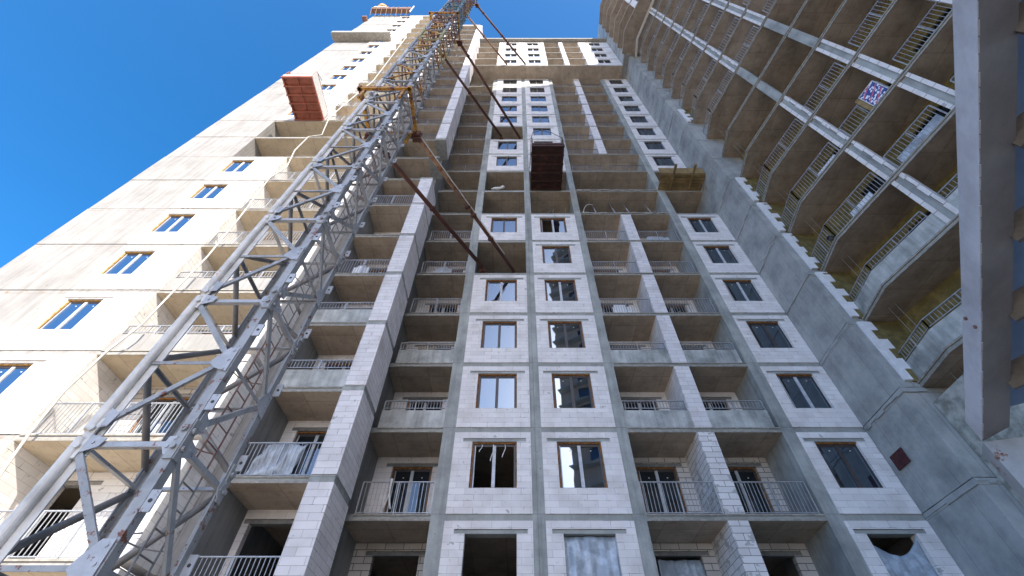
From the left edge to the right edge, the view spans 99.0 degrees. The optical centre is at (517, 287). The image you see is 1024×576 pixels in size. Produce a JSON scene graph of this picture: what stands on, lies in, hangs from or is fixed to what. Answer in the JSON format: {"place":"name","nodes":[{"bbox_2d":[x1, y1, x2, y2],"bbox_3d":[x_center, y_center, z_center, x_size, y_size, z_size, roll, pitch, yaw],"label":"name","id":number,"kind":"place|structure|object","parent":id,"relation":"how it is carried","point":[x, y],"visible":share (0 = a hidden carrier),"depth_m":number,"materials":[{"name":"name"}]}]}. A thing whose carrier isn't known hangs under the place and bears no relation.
{"place":"outdoors","nodes":[
{"label":"outdoors","id":0,"kind":"place"},
{"bbox_2d":[0,0,601,267],"label":"sky","id":1,"kind":"structure","parent":0,"point":[94,94],"materials":[{"name":"blue"}]},
{"bbox_2d":[597,0,1023,575],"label":"curved balcony tower","id":2,"kind":"structure","parent":0,"point":[774,89],"depth_m":18.12,"materials":[{"name":"concrete"}]},
{"bbox_2d":[818,154,834,174],"bbox_3d":[13.802,-5.381,19.416,0.200,0.580,1.000,13,-51,-11],"label":"board sheet","id":3,"kind":"object","parent":2,"relation":"on","point":[826,164],"visible":0.33,"depth_m":19.55,"materials":[{"name":"white plastic"}]},
{"bbox_2d":[827,235,834,240],"bbox_3d":[12.983,-2.049,18.098,0.244,0.332,0.286,0,-50,0],"label":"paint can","id":4,"kind":"object","parent":2,"relation":"on","point":[831,238],"visible":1,"depth_m":18.01,"materials":[{"name":"grey metal"}]},
{"bbox_2d":[737,143,963,373],"bbox_3d":[13.685,-4.092,21.601,0.011,21.700,0.250,26,-55,-21],"label":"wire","id":5,"kind":"object","parent":2,"relation":"attached to","point":[859,267],"visible":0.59,"depth_m":17.54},
{"bbox_2d":[851,192,872,216],"bbox_3d":[13.717,-3.243,17.327,0.200,0.630,1.000,13,-51,-11],"label":"board sheet","id":6,"kind":"object","parent":2,"relation":"on","point":[862,203],"visible":0.3,"depth_m":17.41,"materials":[{"name":"white plastic"}]},
{"bbox_2d":[855,99,872,110],"bbox_3d":[14.242,-7.493,17.915,0.030,1.150,0.160,13,-51,-11],"label":"plank","id":7,"kind":"object","parent":2,"relation":"on","point":[863,104],"visible":1,"depth_m":17.93,"materials":[{"name":"beige wood"}]},
{"bbox_2d":[858,80,887,105],"bbox_3d":[14.350,-7.854,17.633,0.037,1.045,0.737,13,-51,-11],"label":"banner","id":8,"kind":"object","parent":2,"relation":"attached to","point":[873,92],"visible":1,"depth_m":17.62,"materials":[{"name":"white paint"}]},
{"bbox_2d":[862,163,891,195],"bbox_3d":[15.340,-3.958,17.790,0.030,2.300,1.600,13,-51,-11],"label":"balcony door","id":9,"kind":"structure","parent":2,"relation":"in","point":[872,186],"depth_m":18.64,"materials":[{"name":"black glass"}]},
{"bbox_2d":[897,114,942,161],"bbox_3d":[14.501,-5.290,15.666,0.200,0.730,1.700,13,-51,-11],"label":"board sheet","id":10,"kind":"object","parent":2,"relation":"on","point":[922,136],"visible":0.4,"depth_m":15.74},
{"bbox_2d":[909,196,946,232],"bbox_3d":[15.340,-2.023,15.497,0.030,2.300,1.600,13,-51,-11],"label":"balcony door","id":11,"kind":"structure","parent":2,"relation":"in","point":[929,212],"depth_m":16.47,"materials":[{"name":"black glass"}]},
{"bbox_2d":[912,105,950,138],"bbox_3d":[16.081,-5.862,16.183,0.030,2.300,1.600,13,-51,-11],"label":"balcony door","id":12,"kind":"structure","parent":2,"relation":"in","point":[941,107],"depth_m":16.79,"materials":[{"name":"black glass"}]},
{"bbox_2d":[915,8,951,51],"bbox_3d":[16.823,-9.701,16.870,0.030,2.300,1.600,13,-51,-11],"label":"balcony door","id":13,"kind":"structure","parent":2,"relation":"in","point":[949,9],"depth_m":17.67,"materials":[{"name":"black glass"}]},
{"label":"ground","id":14,"kind":"structure","parent":0,"visible":0},
{"bbox_2d":[0,0,478,575],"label":"tower crane","id":15,"kind":"object","parent":14,"relation":"on","point":[136,500],"visible":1,"depth_m":7.37,"materials":[{"name":"grey paint"}]},
{"bbox_2d":[377,142,485,272],"bbox_3d":[-3.853,-3.558,20.539,0.442,0.306,8.496,-24,-54,19],"label":"tie strut","id":16,"kind":"object","parent":15,"relation":"attached to","point":[434,210],"visible":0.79,"depth_m":20.46,"materials":[{"name":"brown metal"}]},
{"bbox_2d":[418,137,515,272],"bbox_3d":[-2.067,-3.467,20.616,0.447,0.306,8.556,-22,-53,17],"label":"tie strut","id":17,"kind":"object","parent":15,"relation":"attached to","point":[442,171],"visible":0.9,"depth_m":20.04,"materials":[{"name":"brown paint"}]},
{"bbox_2d":[0,15,963,575],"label":"residential tower","id":18,"kind":"structure","parent":14,"relation":"on","point":[692,405],"depth_m":16.78,"materials":[{"name":"concrete"}]},
{"bbox_2d":[0,364,32,393],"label":"window","id":19,"kind":"structure","parent":18,"relation":"in","point":[9,373],"depth_m":13.47,"materials":[{"name":"blue glass"}]},
{"bbox_2d":[37,300,101,328],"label":"window","id":20,"kind":"structure","parent":18,"relation":"in","point":[73,311],"depth_m":15.44,"materials":[{"name":"blue glass"}]},
{"bbox_2d":[101,252,153,273],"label":"window","id":21,"kind":"structure","parent":18,"relation":"in","point":[128,262],"depth_m":17.77,"materials":[{"name":"blue glass"}]},
{"bbox_2d":[130,398,189,432],"bbox_3d":[-11.482,4.510,13.870,1.489,2.407,0.139,0,-50,0],"label":"window","id":22,"kind":"structure","parent":18,"relation":"in","point":[162,400],"depth_m":14.32,"materials":[{"name":"white glass"}]},
{"bbox_2d":[151,215,194,231],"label":"window","id":23,"kind":"structure","parent":18,"relation":"in","point":[173,223],"depth_m":20.09,"materials":[{"name":"blue glass"}]},
{"bbox_2d":[0,37,405,477],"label":"hose","id":24,"kind":"object","parent":18,"relation":"hanging from","point":[16,451],"visible":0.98,"depth_m":14.34,"materials":[{"name":"white rubber"}]},
{"bbox_2d":[189,185,226,198],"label":"window","id":25,"kind":"structure","parent":18,"relation":"in","point":[207,191],"depth_m":22.38,"materials":[{"name":"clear glass"}]},
{"bbox_2d":[221,161,253,171],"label":"window","id":26,"kind":"structure","parent":18,"relation":"in","point":[235,166],"depth_m":24.73,"materials":[{"name":"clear glass"}]},
{"bbox_2d":[245,444,307,474],"bbox_3d":[-6.901,4.923,12.526,1.502,1.012,0.270,0,-50,0],"label":"plastic sheet","id":27,"kind":"object","parent":18,"relation":"attached to","point":[262,469],"visible":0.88,"depth_m":12.49,"materials":[{"name":"white plastic"}]},
{"bbox_2d":[291,432,326,473],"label":"window","id":28,"kind":"structure","parent":18,"relation":"in","point":[301,436],"depth_m":14.65,"materials":[{"name":"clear glass"}]},
{"bbox_2d":[281,71,338,120],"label":"loading platform","id":29,"kind":"structure","parent":18,"relation":"attached to","point":[305,95],"depth_m":29.33,"materials":[{"name":"brown paint"}]},
{"bbox_2d":[308,449,319,473],"bbox_3d":[-5.775,4.998,12.492,0.150,0.850,0.050,0,-50,0],"label":"blue board","id":30,"kind":"object","parent":18,"relation":"on","point":[313,462],"visible":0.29,"depth_m":12.50,"materials":[{"name":"blue plastic"}]},
{"bbox_2d":[322,85,335,89],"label":"window","id":31,"kind":"structure","parent":18,"relation":"in","point":[329,87],"depth_m":36.34,"materials":[{"name":"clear glass"}]},
{"bbox_2d":[329,75,346,79],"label":"window","id":32,"kind":"structure","parent":18,"relation":"in","point":[335,77],"depth_m":38.62,"materials":[{"name":"clear glass"}]},
{"bbox_2d":[325,363,351,369],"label":"window","id":33,"kind":"structure","parent":18,"relation":"in","point":[337,364],"depth_m":17.22,"materials":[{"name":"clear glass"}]},
{"bbox_2d":[340,66,355,69],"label":"window","id":34,"kind":"structure","parent":18,"relation":"in","point":[344,68],"depth_m":40.96,"materials":[{"name":"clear glass"}]},
{"bbox_2d":[350,59,363,61],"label":"window","id":35,"kind":"structure","parent":18,"relation":"in","point":[353,60],"depth_m":43.27,"materials":[{"name":"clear glass"}]},
{"bbox_2d":[352,266,369,272],"bbox_3d":[-6.950,-0.709,19.458,0.700,0.940,0.110,0,-50,0],"label":"board stack","id":36,"kind":"object","parent":18,"relation":"on","point":[358,271],"visible":0.43,"depth_m":19.51,"materials":[{"name":"white plastic"}]},
{"bbox_2d":[358,52,371,54],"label":"window","id":37,"kind":"structure","parent":18,"relation":"in","point":[362,53],"depth_m":45.53,"materials":[{"name":"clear glass"}]},
{"bbox_2d":[368,270,385,272],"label":"window","id":38,"kind":"structure","parent":18,"relation":"in","point":[371,270],"depth_m":21.83,"materials":[{"name":"clear glass"}]},
{"bbox_2d":[382,478,392,508],"bbox_3d":[-4.026,6.518,13.875,0.264,0.963,0.059,0,-50,0],"label":"cable loop","id":39,"kind":"object","parent":18,"relation":"hanging from","point":[388,496],"visible":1,"depth_m":13.78,"materials":[{"name":"white paint"}]},
{"bbox_2d":[370,3,413,15],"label":"roof scaffold","id":40,"kind":"object","parent":18,"relation":"on","point":[381,8],"visible":1,"depth_m":62.16,"materials":[{"name":"white paint"}]},
{"bbox_2d":[384,467,431,511],"bbox_3d":[-3.912,7.557,15.577,1.489,2.407,0.139,0,-50,0],"label":"window","id":41,"kind":"structure","parent":18,"relation":"in","point":[402,473],"depth_m":15.90,"materials":[{"name":"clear glass"}]},
{"bbox_2d":[407,402,442,409],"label":"window","id":42,"kind":"structure","parent":18,"relation":"in","point":[423,404],"depth_m":18.64,"materials":[{"name":"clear glass"}]},
{"bbox_2d":[418,346,436,349],"bbox_3d":[-3.950,2.998,18.778,0.800,1.220,0.200,0,-50,0],"label":"plank pile","id":43,"kind":"object","parent":18,"relation":"on","point":[426,347],"visible":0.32,"depth_m":19.10,"materials":[{"name":"wood"}]},
{"bbox_2d":[434,267,451,272],"bbox_3d":[-3.950,-0.814,23.229,0.900,0.940,0.110,0,-50,0],"label":"board stack","id":44,"kind":"object","parent":18,"relation":"on","point":[442,268],"visible":0.32,"depth_m":23.28,"materials":[{"name":"grey wood"}]},
{"bbox_2d":[429,306,456,311],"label":"window","id":45,"kind":"structure","parent":18,"relation":"in","point":[444,307],"depth_m":23.22,"materials":[{"name":"black glass"}]},
{"bbox_2d":[437,48,502,138],"bbox_3d":[-3.595,-15.086,34.232,0.453,0.306,8.811,-27,-55,21],"label":"tie strut","id":46,"kind":"object","parent":18,"relation":"attached to","point":[473,97],"visible":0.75,"depth_m":34.25,"materials":[{"name":"brown metal"}]},
{"bbox_2d":[464,13,507,64],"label":"tie strut","id":47,"kind":"object","parent":18,"relation":"attached to","point":[487,40],"visible":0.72,"depth_m":47.72,"materials":[{"name":"metal"}]},
{"bbox_2d":[460,45,520,138],"bbox_3d":[-1.868,-15.023,34.285,0.441,0.306,8.724,-24,-54,19],"label":"tie strut","id":48,"kind":"object","parent":18,"relation":"attached to","point":[488,88],"visible":0.9,"depth_m":33.94,"materials":[{"name":"metal"}]},
{"bbox_2d":[479,444,505,460],"bbox_3d":[-0.858,5.652,15.012,0.923,0.624,0.006,0,-50,0],"label":"film strip","id":49,"kind":"object","parent":18,"relation":"hanging from","point":[493,450],"visible":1,"depth_m":15.08,"materials":[{"name":"white paint"}]},
{"bbox_2d":[469,442,516,487],"bbox_3d":[-0.786,5.970,14.748,1.552,1.647,0.135,0,-50,0],"label":"window","id":50,"kind":"structure","parent":18,"relation":"in","point":[485,444],"depth_m":14.98,"materials":[{"name":"white plastic"}]},
{"bbox_2d":[476,374,516,407],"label":"window","id":51,"kind":"structure","parent":18,"relation":"in","point":[494,390],"depth_m":17.08,"materials":[{"name":"clear glass"}]},
{"bbox_2d":[491,185,504,189],"bbox_3d":[-1.288,-6.744,29.571,0.932,0.331,0.260,-8,-50,7],"label":"white sack","id":52,"kind":"object","parent":18,"relation":"on","point":[498,188],"visible":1,"depth_m":29.48,"materials":[{"name":"paint"}]},
{"bbox_2d":[481,322,516,347],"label":"window","id":53,"kind":"structure","parent":18,"relation":"in","point":[494,334],"depth_m":19.38,"materials":[{"name":"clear glass"}]},
{"bbox_2d":[485,280,516,300],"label":"window","id":54,"kind":"structure","parent":18,"relation":"in","point":[496,290],"depth_m":21.72,"materials":[{"name":"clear glass"}]},
{"bbox_2d":[478,7,525,64],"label":"tie strut","id":55,"kind":"object","parent":18,"relation":"attached to","point":[499,32],"visible":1,"depth_m":47.42,"materials":[{"name":"metal"}]},
{"bbox_2d":[491,218,516,231],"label":"window","id":56,"kind":"structure","parent":18,"relation":"in","point":[498,224],"depth_m":26.33,"materials":[{"name":"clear glass"}]},
{"bbox_2d":[496,158,516,165],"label":"window","id":57,"kind":"structure","parent":18,"relation":"in","point":[500,161],"depth_m":33.07,"materials":[{"name":"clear glass"}]},
{"bbox_2d":[498,142,516,148],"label":"window","id":58,"kind":"structure","parent":18,"relation":"in","point":[501,145],"depth_m":35.55,"materials":[{"name":"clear glass"}]},
{"bbox_2d":[500,117,516,122],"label":"window","id":59,"kind":"structure","parent":18,"relation":"in","point":[502,119],"depth_m":40.03,"materials":[{"name":"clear glass"}]},
{"bbox_2d":[502,107,516,110],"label":"window","id":60,"kind":"structure","parent":18,"relation":"in","point":[504,108],"depth_m":42.37,"materials":[{"name":"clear glass"}]},
{"bbox_2d":[502,97,516,100],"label":"window","id":61,"kind":"structure","parent":18,"relation":"in","point":[503,98],"depth_m":44.68,"materials":[{"name":"clear glass"}]},
{"bbox_2d":[502,88,516,91],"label":"window","id":62,"kind":"structure","parent":18,"relation":"in","point":[504,89],"depth_m":46.97,"materials":[{"name":"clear glass"}]},
{"bbox_2d":[503,81,516,83],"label":"window","id":63,"kind":"structure","parent":18,"relation":"in","point":[504,82],"depth_m":49.26,"materials":[{"name":"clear glass"}]},
{"bbox_2d":[529,81,542,83],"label":"window","id":64,"kind":"structure","parent":18,"relation":"in","point":[530,82],"depth_m":49.26,"materials":[{"name":"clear glass"}]},
{"bbox_2d":[530,88,544,91],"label":"window","id":65,"kind":"structure","parent":18,"relation":"in","point":[531,89],"depth_m":46.97,"materials":[{"name":"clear glass"}]},
{"bbox_2d":[531,97,545,100],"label":"window","id":66,"kind":"structure","parent":18,"relation":"in","point":[532,98],"depth_m":44.68,"materials":[{"name":"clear glass"}]},
{"bbox_2d":[531,107,547,110],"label":"window","id":67,"kind":"structure","parent":18,"relation":"in","point":[532,108],"depth_m":42.33,"materials":[{"name":"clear glass"}]},
{"bbox_2d":[532,117,549,122],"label":"window","id":68,"kind":"structure","parent":18,"relation":"in","point":[534,119],"depth_m":39.98,"materials":[{"name":"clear glass"}]},
{"bbox_2d":[533,129,550,134],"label":"window","id":69,"kind":"structure","parent":18,"relation":"in","point":[542,132],"depth_m":37.73,"materials":[{"name":"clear glass"}]},
{"bbox_2d":[529,130,564,190],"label":"loading platform","id":70,"kind":"structure","parent":18,"relation":"attached to","point":[546,161],"depth_m":28.55,"materials":[{"name":"brown metal"}]},
{"bbox_2d":[540,218,566,231],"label":"window","id":71,"kind":"structure","parent":18,"relation":"in","point":[558,225],"depth_m":26.41,"materials":[{"name":"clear glass"}]},
{"bbox_2d":[542,246,571,262],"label":"window","id":72,"kind":"structure","parent":18,"relation":"in","point":[553,254],"depth_m":24.00,"materials":[{"name":"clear glass"}]},
{"bbox_2d":[544,280,577,300],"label":"window","id":73,"kind":"structure","parent":18,"relation":"in","point":[555,290],"depth_m":21.67,"materials":[{"name":"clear glass"}]},
{"bbox_2d":[548,322,584,347],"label":"window","id":74,"kind":"structure","parent":18,"relation":"in","point":[561,334],"depth_m":19.38,"materials":[{"name":"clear glass"}]},
{"bbox_2d":[552,374,594,407],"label":"window","id":75,"kind":"structure","parent":18,"relation":"in","point":[569,390],"depth_m":17.07,"materials":[{"name":"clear glass"}]},
{"bbox_2d":[557,442,607,487],"bbox_3d":[2.154,5.970,14.748,1.552,1.647,0.135,0,-50,0],"label":"window","id":76,"kind":"structure","parent":18,"relation":"in","point":[581,465],"depth_m":14.75,"materials":[{"name":"clear glass"}]},
{"bbox_2d":[564,536,620,575],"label":"plastic sheet","id":77,"kind":"object","parent":18,"relation":"attached to","point":[590,556],"visible":0.97,"depth_m":12.66,"materials":[{"name":"white plastic"}]},
{"bbox_2d":[594,271,618,272],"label":"window","id":78,"kind":"structure","parent":18,"relation":"in","point":[594,271],"depth_m":25.61,"materials":[{"name":"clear glass"}]},
{"bbox_2d":[601,306,627,311],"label":"window","id":79,"kind":"structure","parent":18,"relation":"in","point":[611,310],"depth_m":23.24,"materials":[{"name":"glass"}]},
{"bbox_2d":[609,81,622,83],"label":"window","id":80,"kind":"structure","parent":18,"relation":"in","point":[611,82],"depth_m":49.26,"materials":[{"name":"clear glass"}]},
{"bbox_2d":[613,88,627,91],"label":"window","id":81,"kind":"structure","parent":18,"relation":"in","point":[615,89],"depth_m":46.97,"materials":[{"name":"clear glass"}]},
{"bbox_2d":[612,305,631,311],"bbox_3d":[5.050,1.120,20.935,0.900,0.940,0.110,0,-50,0],"label":"board stack","id":82,"kind":"object","parent":18,"relation":"on","point":[619,307],"visible":0.43,"depth_m":21.01,"materials":[{"name":"white plastic"}]},
{"bbox_2d":[618,97,633,100],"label":"window","id":83,"kind":"structure","parent":18,"relation":"in","point":[621,98],"depth_m":44.73,"materials":[{"name":"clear glass"}]},
{"bbox_2d":[624,107,639,110],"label":"window","id":84,"kind":"structure","parent":18,"relation":"in","point":[626,108],"depth_m":42.33,"materials":[{"name":"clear glass"}]},
{"bbox_2d":[630,117,647,122],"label":"window","id":85,"kind":"structure","parent":18,"relation":"in","point":[634,119],"depth_m":40.05,"materials":[{"name":"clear glass"}]},
{"bbox_2d":[622,402,657,409],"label":"window","id":86,"kind":"structure","parent":18,"relation":"in","point":[636,405],"depth_m":18.64,"materials":[{"name":"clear glass"}]},
{"bbox_2d":[637,129,655,134],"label":"window","id":87,"kind":"structure","parent":18,"relation":"in","point":[641,131],"depth_m":37.73,"materials":[{"name":"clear glass"}]},
{"bbox_2d":[644,142,664,148],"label":"window","id":88,"kind":"structure","parent":18,"relation":"in","point":[650,145],"depth_m":35.56,"materials":[{"name":"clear glass"}]},
{"bbox_2d":[646,237,668,239],"bbox_3d":[8.250,-2.749,25.521,1.300,0.940,0.110,0,-50,0],"label":"board stack","id":89,"kind":"object","parent":18,"relation":"on","point":[649,238],"visible":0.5,"depth_m":25.61,"materials":[{"name":"grey wood"}]},
{"bbox_2d":[636,467,686,511],"bbox_3d":[5.198,7.557,15.577,1.489,2.407,0.139,0,-50,0],"label":"window","id":90,"kind":"structure","parent":18,"relation":"in","point":[644,473],"depth_m":15.90,"materials":[{"name":"clear glass"}]},
{"bbox_2d":[653,158,674,165],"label":"window","id":91,"kind":"structure","parent":18,"relation":"in","point":[659,161],"depth_m":33.07,"materials":[{"name":"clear glass"}]},
{"bbox_2d":[666,306,685,311],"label":"window","id":92,"kind":"structure","parent":18,"relation":"in","point":[669,308],"depth_m":23.23,"materials":[{"name":"clear glass"}]},
{"bbox_2d":[658,164,704,190],"bbox_3d":[10.950,-7.426,29.321,2.900,1.000,2.260,0,-50,0],"label":"platform","id":93,"kind":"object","parent":18,"relation":"on","point":[675,178],"visible":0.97,"depth_m":29.11,"materials":[{"name":"brown wood"}]},
{"bbox_2d":[658,560,705,575],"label":"plastic sheet","id":94,"kind":"object","parent":18,"relation":"attached to","point":[683,568],"visible":1,"depth_m":13.88,"materials":[{"name":"plastic"}]},
{"bbox_2d":[688,218,717,231],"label":"window","id":95,"kind":"structure","parent":18,"relation":"in","point":[698,224],"depth_m":26.33,"materials":[{"name":"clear glass"}]},
{"bbox_2d":[703,402,728,409],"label":"window","id":96,"kind":"structure","parent":18,"relation":"in","point":[713,403],"depth_m":18.63,"materials":[{"name":"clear glass"}]},
{"bbox_2d":[704,246,737,262],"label":"window","id":97,"kind":"structure","parent":18,"relation":"in","point":[716,254],"depth_m":24.03,"materials":[{"name":"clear glass"}]},
{"bbox_2d":[722,280,762,300],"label":"window","id":98,"kind":"structure","parent":18,"relation":"in","point":[739,290],"depth_m":21.72,"materials":[{"name":"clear glass"}]},
{"bbox_2d":[728,467,772,511],"bbox_3d":[8.198,7.557,15.577,1.489,2.407,0.139,0,-50,0],"label":"window","id":99,"kind":"structure","parent":18,"relation":"in","point":[743,473],"depth_m":15.88,"materials":[{"name":"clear glass"}]},
{"bbox_2d":[746,322,792,347],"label":"window","id":100,"kind":"structure","parent":18,"relation":"in","point":[767,334],"depth_m":19.38,"materials":[{"name":"clear glass"}]},
{"bbox_2d":[776,374,831,407],"bbox_3d":[11.154,4.035,17.041,1.552,1.647,0.135,0,-50,0],"label":"window","id":101,"kind":"structure","parent":18,"relation":"in","point":[802,390],"depth_m":17.08,"materials":[{"name":"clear glass"}]},
{"bbox_2d":[815,442,882,487],"bbox_3d":[11.154,5.970,14.748,1.552,1.647,0.135,0,-50,0],"label":"window","id":102,"kind":"structure","parent":18,"relation":"in","point":[844,460],"depth_m":14.77,"materials":[{"name":"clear glass"}]},
{"bbox_2d":[874,538,937,575],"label":"plastic sheet","id":103,"kind":"object","parent":18,"relation":"attached to","point":[914,561],"visible":0.94,"depth_m":12.52,"materials":[{"name":"plastic"}]},
{"bbox_2d":[952,0,1023,500],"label":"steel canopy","id":104,"kind":"object","parent":14,"relation":"on","point":[988,38],"visible":1,"depth_m":2.65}
]}

